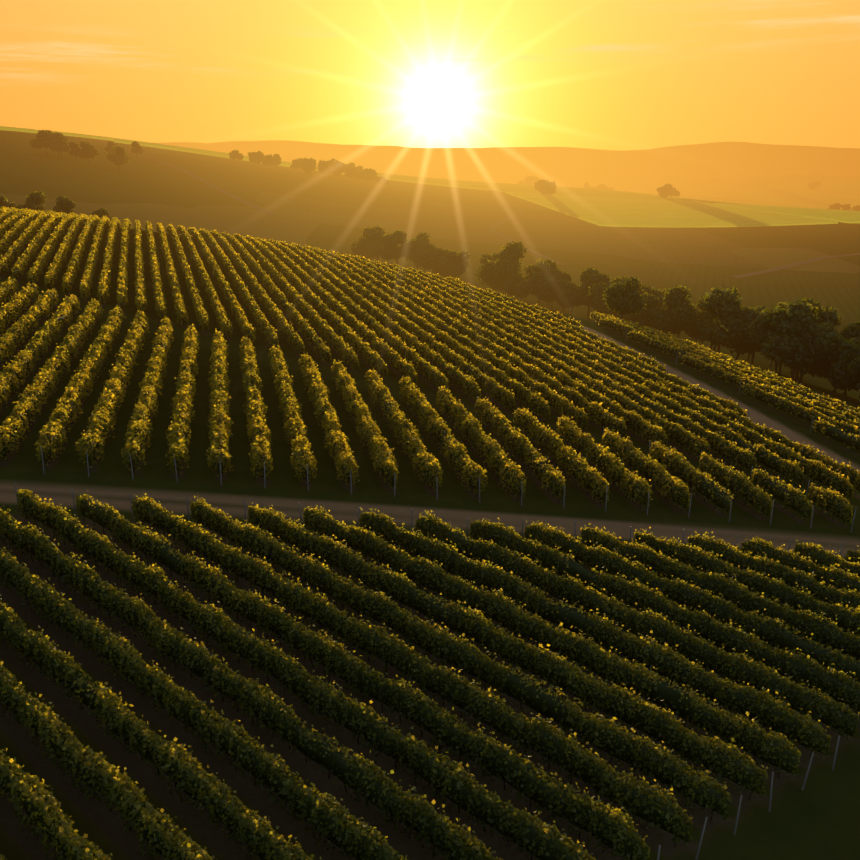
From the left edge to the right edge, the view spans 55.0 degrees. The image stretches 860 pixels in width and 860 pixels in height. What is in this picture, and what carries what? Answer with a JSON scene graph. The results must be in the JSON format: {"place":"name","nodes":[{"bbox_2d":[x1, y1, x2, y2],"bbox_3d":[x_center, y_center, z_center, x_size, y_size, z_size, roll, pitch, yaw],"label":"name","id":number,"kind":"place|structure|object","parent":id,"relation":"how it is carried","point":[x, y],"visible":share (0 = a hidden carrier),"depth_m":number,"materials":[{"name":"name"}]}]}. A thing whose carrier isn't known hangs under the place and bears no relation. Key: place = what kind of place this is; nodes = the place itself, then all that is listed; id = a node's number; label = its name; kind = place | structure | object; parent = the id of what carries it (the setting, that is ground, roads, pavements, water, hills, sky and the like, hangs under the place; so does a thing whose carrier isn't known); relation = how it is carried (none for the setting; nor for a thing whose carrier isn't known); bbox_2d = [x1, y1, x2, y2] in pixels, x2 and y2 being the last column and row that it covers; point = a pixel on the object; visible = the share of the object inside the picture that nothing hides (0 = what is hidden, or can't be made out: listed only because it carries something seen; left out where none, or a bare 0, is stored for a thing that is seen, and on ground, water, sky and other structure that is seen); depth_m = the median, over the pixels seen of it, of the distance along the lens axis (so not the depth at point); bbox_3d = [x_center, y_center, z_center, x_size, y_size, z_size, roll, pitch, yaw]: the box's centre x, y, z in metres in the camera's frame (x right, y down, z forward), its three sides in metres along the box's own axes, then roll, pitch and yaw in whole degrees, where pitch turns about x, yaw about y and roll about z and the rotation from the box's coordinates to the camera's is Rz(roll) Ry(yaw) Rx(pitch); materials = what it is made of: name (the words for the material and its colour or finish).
{"place":"outdoors","nodes":[
{"label":"outdoors","id":0,"kind":"place"},
{"bbox_2d":[63,135,274,214],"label":"track","id":1,"kind":"structure","parent":0,"point":[229,194],"depth_m":419.00,"materials":[{"name":"brown soil"}]},
{"bbox_2d":[0,219,859,859],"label":"terrain","id":2,"kind":"structure","parent":0,"point":[816,817],"depth_m":58.06,"materials":[{"name":"green plant"}]},
{"bbox_2d":[13,191,46,210],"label":"tree","id":3,"kind":"object","parent":2,"relation":"on","point":[35,200],"visible":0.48,"depth_m":254.99,"materials":[{"name":"green plant"}]},
{"bbox_2d":[53,195,75,213],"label":"tree","id":4,"kind":"object","parent":2,"relation":"on","point":[65,204],"visible":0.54,"depth_m":247.61,"materials":[{"name":"green plant"}]},
{"bbox_2d":[91,208,110,220],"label":"tree","id":5,"kind":"object","parent":2,"relation":"on","point":[101,212],"visible":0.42,"depth_m":245.95,"materials":[{"name":"green plant"}]},
{"bbox_2d":[350,241,375,258],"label":"tree","id":6,"kind":"object","parent":2,"relation":"on","point":[356,250],"visible":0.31,"depth_m":270.16,"materials":[{"name":"green plant"}]},
{"bbox_2d":[357,236,380,259],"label":"tree","id":7,"kind":"object","parent":2,"relation":"on","point":[363,240],"visible":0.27,"depth_m":269.25,"materials":[{"name":"green plant"}]},
{"bbox_2d":[358,226,388,260],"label":"tree","id":8,"kind":"object","parent":2,"relation":"on","point":[366,231],"visible":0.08,"depth_m":268.56,"materials":[{"name":"green plant"}]},
{"bbox_2d":[366,230,383,260],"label":"tree","id":9,"kind":"object","parent":2,"relation":"on","point":[375,237],"visible":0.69,"depth_m":264.86,"materials":[{"name":"green plant"}]},
{"bbox_2d":[379,230,409,264],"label":"tree","id":10,"kind":"object","parent":2,"relation":"on","point":[391,249],"visible":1,"depth_m":256.40,"materials":[{"name":"green plant"}]},
{"bbox_2d":[404,232,431,269],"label":"tree","id":11,"kind":"object","parent":2,"relation":"on","point":[419,242],"visible":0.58,"depth_m":261.44,"materials":[{"name":"green plant"}]},
{"bbox_2d":[412,246,426,272],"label":"tree","id":12,"kind":"object","parent":2,"relation":"on","point":[415,259],"visible":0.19,"depth_m":256.90,"materials":[{"name":"green plant"}]},
{"bbox_2d":[0,277,852,526],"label":"vine","id":13,"kind":"object","parent":2,"relation":"on","point":[218,348],"depth_m":70.23,"materials":[{"name":"green plant"}]},
{"bbox_2d":[15,483,841,859],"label":"trellis posts","id":14,"kind":"object","parent":2,"relation":"on","point":[575,539],"visible":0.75,"depth_m":38.13,"materials":[{"name":"grey"}]},
{"bbox_2d":[0,489,859,859],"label":"vine","id":15,"kind":"object","parent":2,"relation":"on","point":[224,799],"depth_m":40.55,"materials":[{"name":"green plant"}]},
{"bbox_2d":[0,206,859,497],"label":"vineyard rows","id":16,"kind":"object","parent":2,"relation":"on","point":[40,224],"depth_m":111.84,"materials":[{"name":"green plant"}]},
{"bbox_2d":[419,243,444,273],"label":"tree","id":17,"kind":"object","parent":2,"relation":"on","point":[430,253],"visible":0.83,"depth_m":252.09,"materials":[{"name":"green plant"}]},
{"bbox_2d":[16,289,856,532],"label":"trellis posts","id":18,"kind":"object","parent":2,"relation":"on","point":[437,483],"visible":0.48,"depth_m":61.36,"materials":[{"name":"grey"}]},
{"bbox_2d":[431,249,448,269],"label":"tree","id":19,"kind":"object","parent":2,"relation":"on","point":[444,252],"visible":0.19,"depth_m":252.34,"materials":[{"name":"green plant"}]},
{"bbox_2d":[433,256,454,277],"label":"tree","id":20,"kind":"object","parent":2,"relation":"on","point":[444,262],"visible":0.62,"depth_m":246.76,"materials":[{"name":"green plant"}]},
{"bbox_2d":[441,250,470,278],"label":"tree","id":21,"kind":"object","parent":2,"relation":"on","point":[459,266],"visible":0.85,"depth_m":245.94,"materials":[{"name":"green plant"}]},
{"bbox_2d":[479,251,499,291],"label":"tree","id":22,"kind":"object","parent":2,"relation":"on","point":[486,256],"visible":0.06,"depth_m":241.15,"materials":[{"name":"green plant"}]},
{"bbox_2d":[488,265,510,294],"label":"tree","id":23,"kind":"object","parent":2,"relation":"on","point":[493,286],"visible":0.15,"depth_m":233.43,"materials":[{"name":"green plant"}]},
{"bbox_2d":[474,241,526,292],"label":"tree","id":24,"kind":"object","parent":2,"relation":"on","point":[511,254],"visible":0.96,"depth_m":229.31,"materials":[{"name":"green plant"}]},
{"bbox_2d":[501,274,522,298],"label":"tree","id":25,"kind":"object","parent":2,"relation":"on","point":[509,282],"visible":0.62,"depth_m":225.06,"materials":[{"name":"green plant"}]},
{"bbox_2d":[512,270,562,304],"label":"tree","id":26,"kind":"object","parent":2,"relation":"on","point":[543,285],"visible":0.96,"depth_m":219.27,"materials":[{"name":"green plant"}]},
{"bbox_2d":[523,261,556,301],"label":"tree","id":27,"kind":"object","parent":2,"relation":"on","point":[539,266],"visible":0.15,"depth_m":224.29,"materials":[{"name":"green plant"}]},
{"bbox_2d":[524,258,558,302],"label":"tree","id":28,"kind":"object","parent":2,"relation":"on","point":[553,264],"visible":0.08,"depth_m":232.72,"materials":[{"name":"green plant"}]},
{"bbox_2d":[547,267,563,304],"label":"tree","id":29,"kind":"object","parent":2,"relation":"on","point":[557,272],"visible":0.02,"depth_m":231.50,"materials":[{"name":"green plant"}]},
{"bbox_2d":[541,279,576,312],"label":"tree","id":30,"kind":"object","parent":2,"relation":"on","point":[561,283],"visible":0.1,"depth_m":220.93,"materials":[{"name":"green plant"}]},
{"bbox_2d":[554,271,571,308],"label":"tree","id":31,"kind":"object","parent":2,"relation":"on","point":[565,276],"visible":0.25,"depth_m":227.76,"materials":[{"name":"green plant"}]},
{"bbox_2d":[559,282,583,315],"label":"tree","id":32,"kind":"object","parent":2,"relation":"on","point":[568,297],"visible":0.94,"depth_m":212.63,"materials":[{"name":"green plant"}]},
{"bbox_2d":[576,267,610,319],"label":"tree","id":33,"kind":"object","parent":2,"relation":"on","point":[589,277],"visible":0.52,"depth_m":211.91,"materials":[{"name":"green plant"}]},
{"bbox_2d":[588,276,629,315],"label":"tree","id":34,"kind":"object","parent":2,"relation":"on","point":[598,302],"visible":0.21,"depth_m":199.48,"materials":[{"name":"green plant"}]},
{"bbox_2d":[602,276,646,318],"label":"tree","id":35,"kind":"object","parent":2,"relation":"on","point":[625,297],"visible":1,"depth_m":159.47,"materials":[{"name":"green plant"}]},
{"bbox_2d":[613,293,642,322],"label":"tree","id":36,"kind":"object","parent":2,"relation":"on","point":[624,317],"visible":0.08,"depth_m":196.37,"materials":[{"name":"green plant"}]},
{"bbox_2d":[627,292,659,325],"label":"tree","id":37,"kind":"object","parent":2,"relation":"on","point":[651,301],"visible":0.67,"depth_m":182.79,"materials":[{"name":"green plant"}]},
{"bbox_2d":[638,284,663,327],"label":"tree","id":38,"kind":"object","parent":2,"relation":"on","point":[654,291],"visible":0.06,"depth_m":204.18,"materials":[{"name":"green plant"}]},
{"bbox_2d":[655,295,666,334],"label":"tree","id":39,"kind":"object","parent":2,"relation":"on","point":[659,304],"visible":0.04,"depth_m":202.14,"materials":[{"name":"green plant"}]},
{"bbox_2d":[650,324,690,333],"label":"tree","id":40,"kind":"object","parent":2,"relation":"on","point":[654,327],"visible":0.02,"depth_m":185.17,"materials":[{"name":"green plant"}]},
{"bbox_2d":[647,285,699,334],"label":"tree","id":41,"kind":"object","parent":2,"relation":"on","point":[675,313],"visible":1,"depth_m":179.87,"materials":[{"name":"green plant"}]},
{"bbox_2d":[677,295,700,337],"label":"tree","id":42,"kind":"object","parent":2,"relation":"on","point":[678,334],"visible":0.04,"depth_m":193.43,"materials":[{"name":"green plant"}]},
{"bbox_2d":[684,295,714,349],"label":"tree","id":43,"kind":"object","parent":2,"relation":"on","point":[703,315],"visible":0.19,"depth_m":181.27,"materials":[{"name":"green plant"}]},
{"bbox_2d":[590,314,813,433],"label":"trellis posts","id":44,"kind":"object","parent":2,"relation":"on","point":[676,363],"visible":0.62,"depth_m":118.43,"materials":[{"name":"grey"}]},
{"bbox_2d":[689,326,719,352],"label":"tree","id":45,"kind":"object","parent":2,"relation":"on","point":[700,339],"visible":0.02,"depth_m":183.30,"materials":[{"name":"green plant"}]},
{"bbox_2d":[694,319,726,351],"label":"tree","id":46,"kind":"object","parent":2,"relation":"on","point":[701,325],"visible":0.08,"depth_m":175.86,"materials":[{"name":"green plant"}]},
{"bbox_2d":[590,311,859,449],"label":"grapevine rows","id":47,"kind":"object","parent":2,"relation":"on","point":[708,357],"depth_m":106.62,"materials":[{"name":"green plant"}]},
{"bbox_2d":[699,285,764,360],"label":"tree","id":48,"kind":"object","parent":2,"relation":"on","point":[722,307],"visible":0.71,"depth_m":163.94,"materials":[{"name":"green plant"}]},
{"bbox_2d":[726,306,757,365],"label":"tree","id":49,"kind":"object","parent":2,"relation":"on","point":[748,317],"visible":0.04,"depth_m":165.86,"materials":[{"name":"green plant"}]},
{"bbox_2d":[747,305,768,360],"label":"tree","id":50,"kind":"object","parent":2,"relation":"on","point":[759,308],"visible":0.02,"depth_m":180.51,"materials":[{"name":"green plant"}]},
{"bbox_2d":[757,307,785,375],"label":"tree","id":51,"kind":"object","parent":2,"relation":"on","point":[780,366],"depth_m":160.43,"materials":[{"name":"green plant"}]},
{"bbox_2d":[747,301,811,372],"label":"tree","id":52,"kind":"object","parent":2,"relation":"on","point":[762,328],"visible":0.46,"depth_m":148.79,"materials":[{"name":"green plant"}]},
{"bbox_2d":[769,297,837,377],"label":"tree","id":53,"kind":"object","parent":2,"relation":"on","point":[826,318],"visible":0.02,"depth_m":157.46,"materials":[{"name":"green plant"}]},
{"bbox_2d":[760,302,848,383],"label":"tree","id":54,"kind":"object","parent":2,"relation":"on","point":[808,350],"visible":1,"depth_m":143.36,"materials":[{"name":"green plant"}]},
{"bbox_2d":[774,305,842,378],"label":"tree","id":55,"kind":"object","parent":2,"relation":"on","point":[833,311],"visible":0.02,"depth_m":158.41,"materials":[{"name":"green plant"}]},
{"bbox_2d":[803,321,844,392],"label":"tree","id":56,"kind":"object","parent":2,"relation":"on","point":[824,369],"visible":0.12,"depth_m":147.23,"materials":[{"name":"green plant"}]},
{"bbox_2d":[818,321,859,395],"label":"tree","id":57,"kind":"object","parent":2,"relation":"on","point":[851,330],"visible":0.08,"depth_m":149.34,"materials":[{"name":"green plant"}]},
{"bbox_2d":[828,367,854,390],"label":"tree","id":58,"kind":"object","parent":2,"relation":"on","point":[842,388],"visible":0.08,"depth_m":137.35,"materials":[{"name":"green plant"}]},
{"bbox_2d":[828,336,859,390],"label":"tree","id":59,"kind":"object","parent":2,"relation":"on","point":[852,346],"visible":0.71,"depth_m":135.25,"materials":[{"name":"green plant"}]},
{"bbox_2d":[0,130,859,315],"bbox_3d":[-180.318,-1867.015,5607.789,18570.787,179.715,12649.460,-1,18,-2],"label":"terrain","id":60,"kind":"structure","parent":0,"point":[328,212],"depth_m":420.99,"materials":[{"name":"green plant"}]},
{"bbox_2d":[0,194,18,208],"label":"tree","id":61,"kind":"object","parent":60,"relation":"on","point":[4,201],"visible":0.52,"depth_m":258.99,"materials":[{"name":"plant"}]},
{"bbox_2d":[29,129,52,155],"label":"tree","id":62,"kind":"object","parent":60,"relation":"on","point":[43,135],"visible":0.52,"depth_m":423.34,"materials":[{"name":"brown plant"}]},
{"bbox_2d":[44,132,68,157],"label":"tree","id":63,"kind":"object","parent":60,"relation":"on","point":[56,135],"visible":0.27,"depth_m":421.48,"materials":[{"name":"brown plant"}]},
{"bbox_2d":[50,136,70,159],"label":"tree","id":64,"kind":"object","parent":60,"relation":"on","point":[62,146],"visible":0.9,"depth_m":419.59,"materials":[{"name":"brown plant"}]},
{"bbox_2d":[68,141,80,163],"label":"tree","id":65,"kind":"object","parent":60,"relation":"on","point":[74,147],"visible":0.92,"depth_m":414.30,"materials":[{"name":"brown plant"}]},
{"bbox_2d":[77,140,98,165],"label":"tree","id":66,"kind":"object","parent":60,"relation":"on","point":[88,151],"visible":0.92,"depth_m":414.35,"materials":[{"name":"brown plant"}]},
{"bbox_2d":[104,141,117,152],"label":"tree","id":67,"kind":"object","parent":60,"relation":"on","point":[108,148],"visible":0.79,"depth_m":446.12,"materials":[{"name":"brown plant"}]},
{"bbox_2d":[106,145,130,169],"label":"tree","id":68,"kind":"object","parent":60,"relation":"on","point":[118,157],"visible":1,"depth_m":411.52,"materials":[{"name":"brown plant"}]},
{"bbox_2d":[131,141,143,159],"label":"tree","id":69,"kind":"object","parent":60,"relation":"on","point":[136,148],"visible":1,"depth_m":452.91,"materials":[{"name":"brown plant"}]},
{"bbox_2d":[229,149,243,160],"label":"tree","id":70,"kind":"object","parent":60,"relation":"on","point":[234,154],"visible":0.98,"depth_m":512.28,"materials":[{"name":"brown plant"}]},
{"bbox_2d":[247,150,264,166],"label":"tree","id":71,"kind":"object","parent":60,"relation":"on","point":[256,157],"visible":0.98,"depth_m":508.74,"materials":[{"name":"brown plant"}]},
{"bbox_2d":[262,154,273,168],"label":"tree","id":72,"kind":"object","parent":60,"relation":"on","point":[268,161],"visible":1,"depth_m":510.03,"materials":[{"name":"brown plant"}]},
{"bbox_2d":[272,153,280,168],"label":"tree","id":73,"kind":"object","parent":60,"relation":"on","point":[277,159],"visible":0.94,"depth_m":516.02,"materials":[{"name":"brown plant"}]},
{"bbox_2d":[290,158,303,172],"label":"tree","id":74,"kind":"object","parent":60,"relation":"on","point":[297,164],"visible":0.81,"depth_m":517.38,"materials":[{"name":"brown plant"}]},
{"bbox_2d":[301,157,316,175],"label":"tree","id":75,"kind":"object","parent":60,"relation":"on","point":[308,166],"visible":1,"depth_m":504.92,"materials":[{"name":"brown plant"}]},
{"bbox_2d":[317,160,331,177],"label":"tree","id":76,"kind":"object","parent":60,"relation":"on","point":[323,168],"visible":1,"depth_m":512.65,"materials":[{"name":"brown plant"}]},
{"bbox_2d":[327,158,336,174],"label":"tree","id":77,"kind":"object","parent":60,"relation":"on","point":[330,161],"visible":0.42,"depth_m":532.81,"materials":[{"name":"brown plant"}]},
{"bbox_2d":[332,160,345,178],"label":"tree","id":78,"kind":"object","parent":60,"relation":"on","point":[338,168],"visible":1,"depth_m":518.85,"materials":[{"name":"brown plant"}]},
{"bbox_2d":[343,162,358,173],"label":"tree","id":79,"kind":"object","parent":60,"relation":"on","point":[350,165],"visible":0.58,"depth_m":542.97,"materials":[{"name":"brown plant"}]},
{"bbox_2d":[344,167,360,178],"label":"tree","id":80,"kind":"object","parent":60,"relation":"on","point":[350,173],"visible":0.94,"depth_m":519.30,"materials":[{"name":"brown plant"}]},
{"bbox_2d":[363,168,375,182],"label":"tree","id":81,"kind":"object","parent":60,"relation":"on","point":[370,173],"visible":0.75,"depth_m":524.51,"materials":[{"name":"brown plant"}]},
{"bbox_2d":[371,172,378,183],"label":"tree","id":82,"kind":"object","parent":60,"relation":"on","point":[374,178],"visible":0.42,"depth_m":529.73,"materials":[{"name":"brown plant"}]},
{"bbox_2d":[376,176,388,185],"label":"tree","id":83,"kind":"object","parent":60,"relation":"on","point":[381,180],"visible":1,"depth_m":515.11,"materials":[{"name":"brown plant"}]},
{"bbox_2d":[0,126,859,227],"bbox_3d":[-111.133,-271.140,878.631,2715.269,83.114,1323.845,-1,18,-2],"label":"fields","id":84,"kind":"structure","parent":60,"relation":"on","point":[634,200],"depth_m":658.78,"materials":[{"name":"green plant"}]},
{"bbox_2d":[543,181,556,195],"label":"tree","id":85,"kind":"object","parent":84,"relation":"on","point":[550,189],"visible":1,"depth_m":598.39,"materials":[{"name":"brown plant"}]},
{"bbox_2d":[479,186,564,264],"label":"track","id":86,"kind":"structure","parent":60,"relation":"on","point":[499,223],"depth_m":421.79,"materials":[{"name":"brown soil"}]},
{"bbox_2d":[534,179,546,190],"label":"tree","id":87,"kind":"object","parent":60,"relation":"on","point":[538,183],"visible":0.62,"depth_m":613.04,"materials":[{"name":"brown plant"}]},
{"bbox_2d":[538,184,546,193],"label":"tree","id":88,"kind":"object","parent":60,"relation":"on","point":[542,187],"visible":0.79,"depth_m":604.23,"materials":[{"name":"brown plant"}]},
{"bbox_2d":[597,184,608,189],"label":"tree","id":89,"kind":"object","parent":60,"relation":"on","point":[602,186],"visible":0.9,"depth_m":861.55,"materials":[{"name":"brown plant"}]},
{"bbox_2d":[656,186,670,197],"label":"tree","id":90,"kind":"object","parent":60,"relation":"on","point":[664,191],"visible":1,"depth_m":678.55,"materials":[{"name":"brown plant"}]},
{"bbox_2d":[664,184,673,194],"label":"tree","id":91,"kind":"object","parent":60,"relation":"on","point":[670,187],"visible":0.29,"depth_m":692.38,"materials":[{"name":"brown plant"}]},
{"bbox_2d":[669,188,679,196],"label":"tree","id":92,"kind":"object","parent":60,"relation":"on","point":[675,193],"visible":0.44,"depth_m":702.23,"materials":[{"name":"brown plant"}]},
{"bbox_2d":[731,253,859,277],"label":"track","id":93,"kind":"structure","parent":60,"relation":"on","point":[779,268],"depth_m":369.03,"materials":[{"name":"brown soil"}]},
{"bbox_2d":[832,203,842,209],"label":"tree","id":94,"kind":"object","parent":60,"relation":"on","point":[837,206],"visible":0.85,"depth_m":817.57,"materials":[{"name":"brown plant"}]},
{"bbox_2d":[842,204,851,209],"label":"tree","id":95,"kind":"object","parent":60,"relation":"on","point":[846,207],"visible":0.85,"depth_m":815.94,"materials":[{"name":"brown plant"}]},
{"bbox_2d":[851,205,859,210],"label":"tree","id":96,"kind":"object","parent":60,"relation":"on","point":[856,208],"visible":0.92,"depth_m":816.78,"materials":[{"name":"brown plant"}]},
{"bbox_2d":[0,0,859,150],"label":"sky","id":97,"kind":"structure","parent":0,"point":[619,75],"materials":[{"name":"orange"}]}
]}

